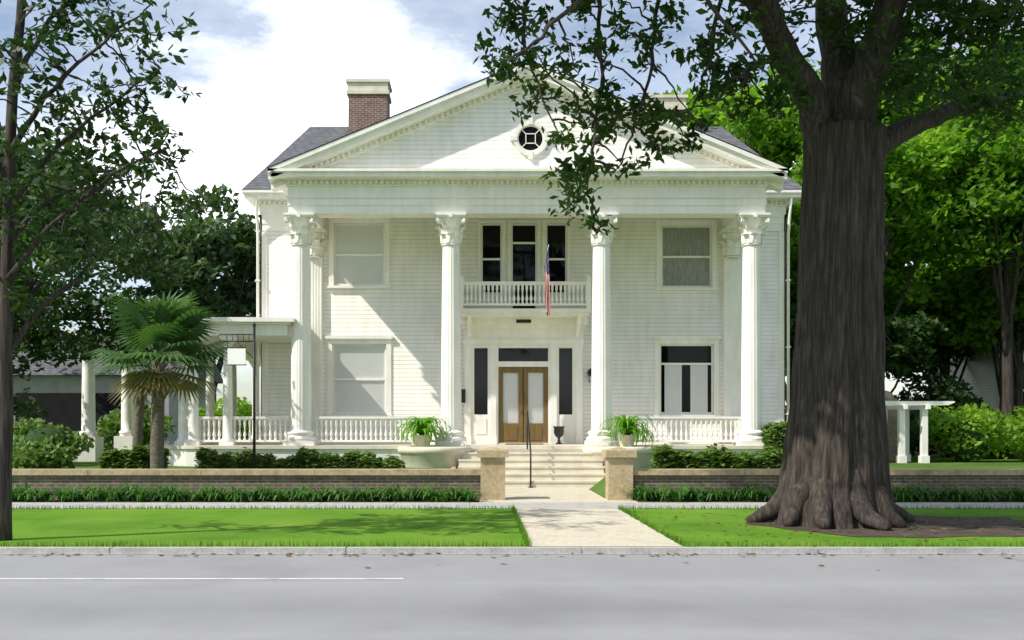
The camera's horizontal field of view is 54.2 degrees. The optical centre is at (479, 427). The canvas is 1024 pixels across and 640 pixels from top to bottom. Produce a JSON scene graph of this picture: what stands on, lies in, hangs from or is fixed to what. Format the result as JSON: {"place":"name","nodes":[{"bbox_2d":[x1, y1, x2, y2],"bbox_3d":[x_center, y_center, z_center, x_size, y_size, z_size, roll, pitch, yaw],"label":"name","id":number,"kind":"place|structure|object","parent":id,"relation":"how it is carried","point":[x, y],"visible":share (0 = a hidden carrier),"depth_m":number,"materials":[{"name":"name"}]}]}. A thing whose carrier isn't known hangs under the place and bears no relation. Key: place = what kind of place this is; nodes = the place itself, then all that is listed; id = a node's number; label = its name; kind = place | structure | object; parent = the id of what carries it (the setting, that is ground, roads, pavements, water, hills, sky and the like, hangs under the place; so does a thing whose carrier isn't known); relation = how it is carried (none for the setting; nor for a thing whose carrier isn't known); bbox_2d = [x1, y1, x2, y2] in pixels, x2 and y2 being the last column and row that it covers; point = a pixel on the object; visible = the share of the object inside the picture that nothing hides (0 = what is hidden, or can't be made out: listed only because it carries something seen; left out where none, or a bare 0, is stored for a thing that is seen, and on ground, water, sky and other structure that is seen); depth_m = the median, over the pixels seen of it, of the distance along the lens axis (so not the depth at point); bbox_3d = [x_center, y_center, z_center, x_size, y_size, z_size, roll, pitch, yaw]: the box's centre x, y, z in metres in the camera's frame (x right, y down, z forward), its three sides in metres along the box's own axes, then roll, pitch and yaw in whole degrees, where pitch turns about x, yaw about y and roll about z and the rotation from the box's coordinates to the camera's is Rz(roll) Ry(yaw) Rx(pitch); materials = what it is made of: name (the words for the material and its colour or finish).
{"place":"outdoors","nodes":[
{"label":"outdoors","id":0,"kind":"place"},
{"bbox_2d":[132,388,144,447],"bbox_3d":[-8.503,0.021,25.000,0.334,2.266,0.260,0,0,0],"label":"palm trunk","id":1,"kind":"object","parent":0,"point":[137,438],"visible":0.55,"depth_m":24.91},
{"bbox_2d":[12,500,479,502],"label":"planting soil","id":2,"kind":"structure","parent":0,"point":[253,501],"depth_m":20.72,"materials":[{"name":"brown soil"}]},
{"bbox_2d":[12,482,485,501],"bbox_3d":[-5.240,1.323,20.874,10.950,0.404,1.476,0,0,0],"label":"liriope border","id":3,"kind":"object","parent":2,"relation":"on","point":[423,494],"visible":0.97,"depth_m":20.72,"materials":[{"name":"green plant"}]},
{"bbox_2d":[0,509,529,546],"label":"verge grass","id":4,"kind":"structure","parent":0,"point":[215,526],"depth_m":15.33,"materials":[{"name":"green plant"}]},
{"bbox_2d":[0,0,206,540],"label":"street tree","id":5,"kind":"object","parent":4,"relation":"on","point":[87,174],"depth_m":13.56,"materials":[{"name":"green plant"}]},
{"bbox_2d":[0,554,1023,639],"bbox_3d":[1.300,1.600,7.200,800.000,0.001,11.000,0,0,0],"label":"road","id":6,"kind":"structure","parent":0,"point":[694,597],"depth_m":9.44,"materials":[{"name":"grey asphalt"}]},
{"bbox_2d":[0,578,403,578],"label":"lane marking","id":7,"kind":"object","parent":6,"relation":"on","point":[201,578],"visible":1,"depth_m":10.61,"materials":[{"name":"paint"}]},
{"bbox_2d":[9,508,1023,569],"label":"leaf litter","id":8,"kind":"object","parent":6,"relation":"on","point":[402,553],"visible":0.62,"depth_m":13.56,"materials":[{"name":"brown plant"}]},
{"bbox_2d":[0,0,1023,415],"label":"sky","id":9,"kind":"structure","parent":0,"point":[266,72],"materials":[{"name":"white"}]},
{"bbox_2d":[12,502,1023,508],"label":"sidewalk","id":10,"kind":"structure","parent":0,"point":[497,505],"depth_m":19.83,"materials":[{"name":"concrete"}]},
{"bbox_2d":[12,448,1023,497],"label":"lawn","id":11,"kind":"structure","parent":0,"point":[937,462],"depth_m":28.00,"materials":[{"name":"green plant"}]},
{"bbox_2d":[0,224,75,334],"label":"tree","id":12,"kind":"object","parent":11,"relation":"on","point":[24,237],"depth_m":40.85,"materials":[{"name":"green plant"}]},
{"bbox_2d":[12,417,94,468],"bbox_3d":[-9.948,0.434,22.857,1.934,1.422,1.960,0,0,0],"label":"round shrub","id":13,"kind":"object","parent":11,"relation":"on","point":[23,457],"depth_m":22.58,"materials":[{"name":"green plant"}]},
{"bbox_2d":[0,127,127,299],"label":"tree","id":14,"kind":"object","parent":11,"relation":"on","point":[37,152],"depth_m":51.30,"materials":[{"name":"green plant"}]},
{"bbox_2d":[0,191,188,419],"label":"yard tree","id":15,"kind":"object","parent":11,"relation":"on","point":[48,340],"depth_m":27.23,"materials":[{"name":"green plant"}]},
{"bbox_2d":[13,335,222,450],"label":"outbuilding","id":16,"kind":"structure","parent":11,"relation":"on","point":[57,391],"depth_m":45.70,"materials":[{"name":"grey"}]},
{"bbox_2d":[97,443,171,468],"bbox_3d":[-8.630,0.803,25.055,1.718,0.834,1.093,0,0,0],"label":"hedge","id":17,"kind":"object","parent":11,"relation":"on","point":[136,452],"depth_m":24.67,"materials":[{"name":"green plant"}]},
{"bbox_2d":[95,402,175,449],"bbox_3d":[-13.451,0.094,38.348,3.740,2.302,3.382,0,0,0],"label":"shrub","id":18,"kind":"object","parent":11,"relation":"on","point":[114,417],"depth_m":37.86,"materials":[{"name":"green plant"}]},
{"bbox_2d":[82,290,234,468],"bbox_3d":[-7.687,-1.120,24.088,3.864,4.559,4.163,0,0,0],"label":"palm tree","id":19,"kind":"object","parent":11,"relation":"on","point":[178,326],"depth_m":23.58,"materials":[{"name":"green plant"}]},
{"bbox_2d":[107,364,221,405],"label":"palm fronds","id":20,"kind":"object","parent":19,"relation":"attached to","point":[139,381],"visible":0.97,"depth_m":23.05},
{"bbox_2d":[111,183,260,408],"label":"tree","id":21,"kind":"object","parent":11,"relation":"on","point":[213,250],"depth_m":56.11,"materials":[{"name":"green plant"}]},
{"bbox_2d":[193,445,241,468],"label":"hedge","id":22,"kind":"object","parent":11,"relation":"on","point":[217,461],"depth_m":24.34,"materials":[{"name":"green plant"}]},
{"bbox_2d":[199,396,259,439],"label":"shrub","id":23,"kind":"object","parent":11,"relation":"on","point":[244,408],"depth_m":41.85,"materials":[{"name":"green plant"}]},
{"bbox_2d":[217,322,255,468],"bbox_3d":[-5.663,-0.660,23.300,0.917,3.620,0.090,0,0,0],"label":"yard sign","id":24,"kind":"object","parent":11,"relation":"on","point":[236,355],"visible":0.95,"depth_m":23.29,"materials":[{"name":"white metal"}]},
{"bbox_2d":[236,447,294,468],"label":"hedge","id":25,"kind":"object","parent":11,"relation":"on","point":[270,460],"depth_m":24.35,"materials":[{"name":"green plant"}]},
{"bbox_2d":[287,446,360,468],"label":"hedge","id":26,"kind":"object","parent":11,"relation":"on","point":[312,457],"depth_m":24.33,"materials":[{"name":"green plant"}]},
{"bbox_2d":[354,450,405,468],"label":"hedge","id":27,"kind":"object","parent":11,"relation":"on","point":[367,457],"depth_m":24.37,"materials":[{"name":"green plant"}]},
{"bbox_2d":[63,62,801,487],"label":"house","id":28,"kind":"structure","parent":11,"relation":"on","point":[403,254],"depth_m":29.72,"materials":[{"name":"white"}]},
{"bbox_2d":[392,415,452,446],"bbox_3d":[-1.510,0.098,27.054,1.673,0.896,1.736,0,0,0],"label":"fern plant","id":29,"kind":"object","parent":28,"relation":"on","point":[420,426],"visible":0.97,"depth_m":26.75,"materials":[{"name":"green plant"}]},
{"bbox_2d":[414,435,431,446],"bbox_3d":[-1.550,0.345,27.050,0.560,0.310,0.560,0,0,0],"label":"fern pot","id":30,"kind":"object","parent":28,"relation":"on","point":[419,440],"visible":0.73,"depth_m":26.87,"materials":[{"name":"ceramic"}]},
{"bbox_2d":[461,319,530,402],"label":"porch fittings","id":31,"kind":"object","parent":28,"relation":"attached to","point":[517,321],"visible":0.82,"depth_m":29.48,"materials":[{"name":"black metal"}]},
{"bbox_2d":[254,197,792,443],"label":"downspouts","id":32,"kind":"object","parent":28,"relation":"attached to","point":[788,280],"visible":0.84,"depth_m":29.86,"materials":[{"name":"white paint"}]},
{"bbox_2d":[505,444,542,444],"bbox_3d":[1.300,0.470,29.295,1.100,0.020,0.650,0,0,0],"label":"door mat","id":33,"kind":"object","parent":28,"relation":"on","point":[523,444],"depth_m":28.97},
{"bbox_2d":[526,411,532,487],"bbox_3d":[1.300,0.530,26.332,0.120,1.978,1.879,0,0,0],"label":"step handrail","id":34,"kind":"object","parent":28,"relation":"attached to","point":[527,428],"visible":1,"depth_m":26.10,"materials":[{"name":"black metal"}]},
{"bbox_2d":[544,246,549,315],"bbox_3d":[1.895,-4.109,28.094,0.141,1.962,0.588,0,0,0],"label":"flag","id":35,"kind":"object","parent":28,"relation":"attached to","point":[547,292],"visible":1,"depth_m":27.91,"materials":[{"name":"multicoloured fabric"}]},
{"bbox_2d":[553,426,564,443],"bbox_3d":[2.320,0.215,29.250,0.360,0.530,0.360,0,0,0],"label":"urn planter","id":36,"kind":"object","parent":28,"relation":"on","point":[558,431],"visible":1,"depth_m":29.14,"materials":[{"name":"metal"}]},
{"bbox_2d":[587,368,591,382],"bbox_3d":[3.300,-1.525,29.836,0.202,0.510,0.288,0,0,0],"label":"wall lantern","id":37,"kind":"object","parent":28,"relation":"attached to","point":[589,372],"depth_m":29.76,"materials":[{"name":"black metal"}]},
{"bbox_2d":[617,435,634,446],"bbox_3d":[3.980,0.345,27.050,0.560,0.310,0.560,0,0,0],"label":"fern pot","id":38,"kind":"object","parent":28,"relation":"on","point":[628,441],"visible":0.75,"depth_m":26.87,"materials":[{"name":"ceramic"}]},
{"bbox_2d":[596,413,657,445],"bbox_3d":[3.968,0.065,27.018,1.724,0.944,1.619,0,0,0],"label":"fern plant","id":39,"kind":"object","parent":28,"relation":"on","point":[625,426],"visible":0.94,"depth_m":26.74,"materials":[{"name":"green plant"}]},
{"bbox_2d":[649,443,727,468],"bbox_3d":[5.128,0.800,24.550,1.982,0.882,0.986,0,0,0],"label":"hedge","id":40,"kind":"object","parent":11,"relation":"on","point":[696,460],"depth_m":24.24,"materials":[{"name":"green plant"}]},
{"bbox_2d":[653,75,787,164],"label":"tree","id":41,"kind":"object","parent":11,"relation":"on","point":[706,112],"depth_m":49.81,"materials":[{"name":"green plant"}]},
{"bbox_2d":[718,445,782,468],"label":"hedge","id":42,"kind":"object","parent":11,"relation":"on","point":[763,459],"depth_m":24.27,"materials":[{"name":"green plant"}]},
{"bbox_2d":[761,419,786,450],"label":"shrub","id":43,"kind":"object","parent":11,"relation":"on","point":[770,434],"depth_m":26.73,"materials":[{"name":"green plant"}]},
{"bbox_2d":[785,301,796,400],"bbox_3d":[10.764,-1.855,34.322,4.138,6.028,4.620,0,0,0],"label":"screen tree","id":44,"kind":"object","parent":11,"relation":"on","point":[793,310],"depth_m":33.15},
{"bbox_2d":[786,218,798,250],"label":"screen tree","id":45,"kind":"object","parent":11,"relation":"on","point":[794,244],"depth_m":41.43,"materials":[{"name":"green plant"}]},
{"bbox_2d":[785,248,904,403],"bbox_3d":[11.512,-2.858,38.376,8.545,8.046,8.716,0,0,0],"label":"screen tree","id":46,"kind":"object","parent":11,"relation":"on","point":[793,272],"depth_m":35.70,"materials":[{"name":"green plant"}]},
{"bbox_2d":[717,21,1019,239],"bbox_3d":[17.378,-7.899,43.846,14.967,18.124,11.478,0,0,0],"label":"tree","id":47,"kind":"object","parent":11,"relation":"on","point":[764,141],"depth_m":43.16,"materials":[{"name":"green plant"}]},
{"bbox_2d":[785,124,976,321],"bbox_3d":[13.281,-4.680,34.237,7.620,11.678,6.909,0,0,0],"label":"screen tree","id":48,"kind":"object","parent":11,"relation":"on","point":[915,222],"depth_m":32.75,"materials":[{"name":"green plant"}]},
{"bbox_2d":[893,395,934,456],"bbox_3d":[14.316,0.095,35.059,3.046,2.522,3.555,0,0,0],"label":"neighbour shrub","id":49,"kind":"object","parent":11,"relation":"on","point":[912,437],"depth_m":33.81,"materials":[{"name":"green plant"}]},
{"bbox_2d":[885,311,947,392],"bbox_3d":[13.101,-1.340,33.187,3.818,4.997,3.874,0,0,-29],"label":"screen tree","id":50,"kind":"object","parent":11,"relation":"on","point":[908,332],"depth_m":32.24,"materials":[{"name":"green plant"}]},
{"bbox_2d":[885,391,954,462],"bbox_3d":[12.990,-0.060,31.145,2.320,2.320,2.990,0,0,0],"label":"pergola","id":51,"kind":"object","parent":11,"relation":"on","point":[897,412],"visible":0.52,"depth_m":29.97,"materials":[{"name":"white paint"}]},
{"bbox_2d":[884,260,968,351],"bbox_3d":[16.167,-3.253,39.967,9.219,8.812,9.462,0,0,0],"label":"screen tree","id":52,"kind":"object","parent":11,"relation":"on","point":[927,307],"depth_m":36.82,"materials":[{"name":"green plant"}]},
{"bbox_2d":[885,266,1000,393],"bbox_3d":[18.814,-2.639,40.293,5.950,7.596,6.238,0,0,0],"label":"screen tree","id":53,"kind":"object","parent":11,"relation":"on","point":[947,353],"depth_m":39.71,"materials":[{"name":"green plant"}]},
{"bbox_2d":[898,372,992,456],"bbox_3d":[16.920,-0.331,36.161,3.642,3.447,3.353,0,0,0],"label":"neighbour shrub","id":54,"kind":"object","parent":11,"relation":"on","point":[931,388],"depth_m":35.53,"materials":[{"name":"green plant"}]},
{"bbox_2d":[916,402,1022,461],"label":"neighbour shrub","id":55,"kind":"object","parent":11,"relation":"on","point":[990,422],"depth_m":30.42,"materials":[{"name":"green plant"}]},
{"bbox_2d":[917,231,1023,411],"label":"screen tree","id":56,"kind":"object","parent":11,"relation":"on","point":[992,300],"depth_m":37.24,"materials":[{"name":"green plant"}]},
{"bbox_2d":[921,100,1023,458],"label":"screen tree","id":57,"kind":"object","parent":11,"relation":"on","point":[1010,197],"depth_m":32.94,"materials":[{"name":"green plant"}]},
{"bbox_2d":[920,100,1023,271],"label":"tree leaves","id":58,"kind":"object","parent":57,"relation":"attached to","point":[962,191],"visible":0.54,"depth_m":32.21,"materials":[{"name":"green plant"}]},
{"bbox_2d":[922,216,1023,413],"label":"screen tree","id":59,"kind":"object","parent":11,"relation":"on","point":[964,311],"depth_m":36.49,"materials":[{"name":"green plant"}]},
{"bbox_2d":[929,318,1023,450],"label":"neighbour house","id":60,"kind":"structure","parent":11,"relation":"on","point":[979,375],"depth_m":39.27,"materials":[{"name":"beige"}]},
{"bbox_2d":[951,28,1023,90],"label":"tree","id":61,"kind":"object","parent":11,"relation":"on","point":[1016,57],"depth_m":45.40,"materials":[{"name":"green plant"}]},
{"bbox_2d":[978,405,1023,458],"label":"neighbour shrub","id":62,"kind":"object","parent":11,"relation":"on","point":[993,455],"depth_m":33.68,"materials":[{"name":"green plant"}]},
{"bbox_2d":[996,59,1023,101],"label":"tree","id":63,"kind":"object","parent":11,"relation":"on","point":[1016,74],"visible":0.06,"depth_m":35.21,"materials":[{"name":"green plant"}]},
{"bbox_2d":[1000,408,1023,460],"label":"neighbour shrub","id":64,"kind":"object","parent":11,"relation":"on","point":[1018,450],"depth_m":31.87,"materials":[{"name":"green plant"}]},
{"bbox_2d":[505,488,610,501],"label":"garden path","id":65,"kind":"structure","parent":0,"point":[549,495],"depth_m":22.50,"materials":[{"name":"concrete"}]},
{"bbox_2d":[480,498,636,502],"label":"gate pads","id":66,"kind":"object","parent":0,"point":[543,502],"visible":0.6,"depth_m":20.85,"materials":[{"name":"beige concrete"}]},
{"bbox_2d":[516,508,680,545],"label":"verge path","id":67,"kind":"structure","parent":0,"point":[580,527],"depth_m":15.13,"materials":[{"name":"concrete"}]},
{"bbox_2d":[532,489,681,547],"bbox_3d":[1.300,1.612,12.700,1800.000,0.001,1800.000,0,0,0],"label":"ground","id":68,"kind":"structure","parent":0,"point":[606,546],"depth_m":13.60,"materials":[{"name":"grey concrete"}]},
{"bbox_2d":[0,547,1023,553],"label":"kerb","id":69,"kind":"structure","parent":68,"relation":"on","point":[512,550],"depth_m":12.70,"materials":[{"name":"concrete"}]},
{"bbox_2d":[12,469,1023,499],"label":"garden wall","id":70,"kind":"structure","parent":68,"relation":"on","point":[714,479],"depth_m":21.24,"materials":[{"name":"brick"}]},
{"bbox_2d":[477,447,636,499],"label":"gate pillars","id":71,"kind":"structure","parent":68,"relation":"on","point":[618,469],"depth_m":21.11,"materials":[{"name":"beige stone"}]},
{"bbox_2d":[472,0,1023,530],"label":"oak tree","id":72,"kind":"object","parent":68,"relation":"on","point":[835,470],"depth_m":15.46,"materials":[{"name":"brown plant"}]},
{"bbox_2d":[621,509,1023,546],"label":"verge grass","id":73,"kind":"structure","parent":0,"point":[686,527],"depth_m":14.59,"materials":[{"name":"green plant"}]},
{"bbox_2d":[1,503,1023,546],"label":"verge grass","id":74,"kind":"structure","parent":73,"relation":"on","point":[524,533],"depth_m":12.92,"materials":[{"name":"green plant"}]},
{"bbox_2d":[744,515,1023,537],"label":"dirt patch","id":75,"kind":"object","parent":73,"relation":"on","point":[999,528],"visible":0.6,"depth_m":15.10,"materials":[{"name":"brown soil"}]},
{"bbox_2d":[635,500,1023,502],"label":"planting soil","id":76,"kind":"structure","parent":0,"point":[768,500],"depth_m":20.72,"materials":[{"name":"brown soil"}]},
{"bbox_2d":[619,483,1023,501],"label":"liriope border","id":77,"kind":"object","parent":76,"relation":"on","point":[899,494],"visible":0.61,"depth_m":20.75,"materials":[{"name":"green plant"}]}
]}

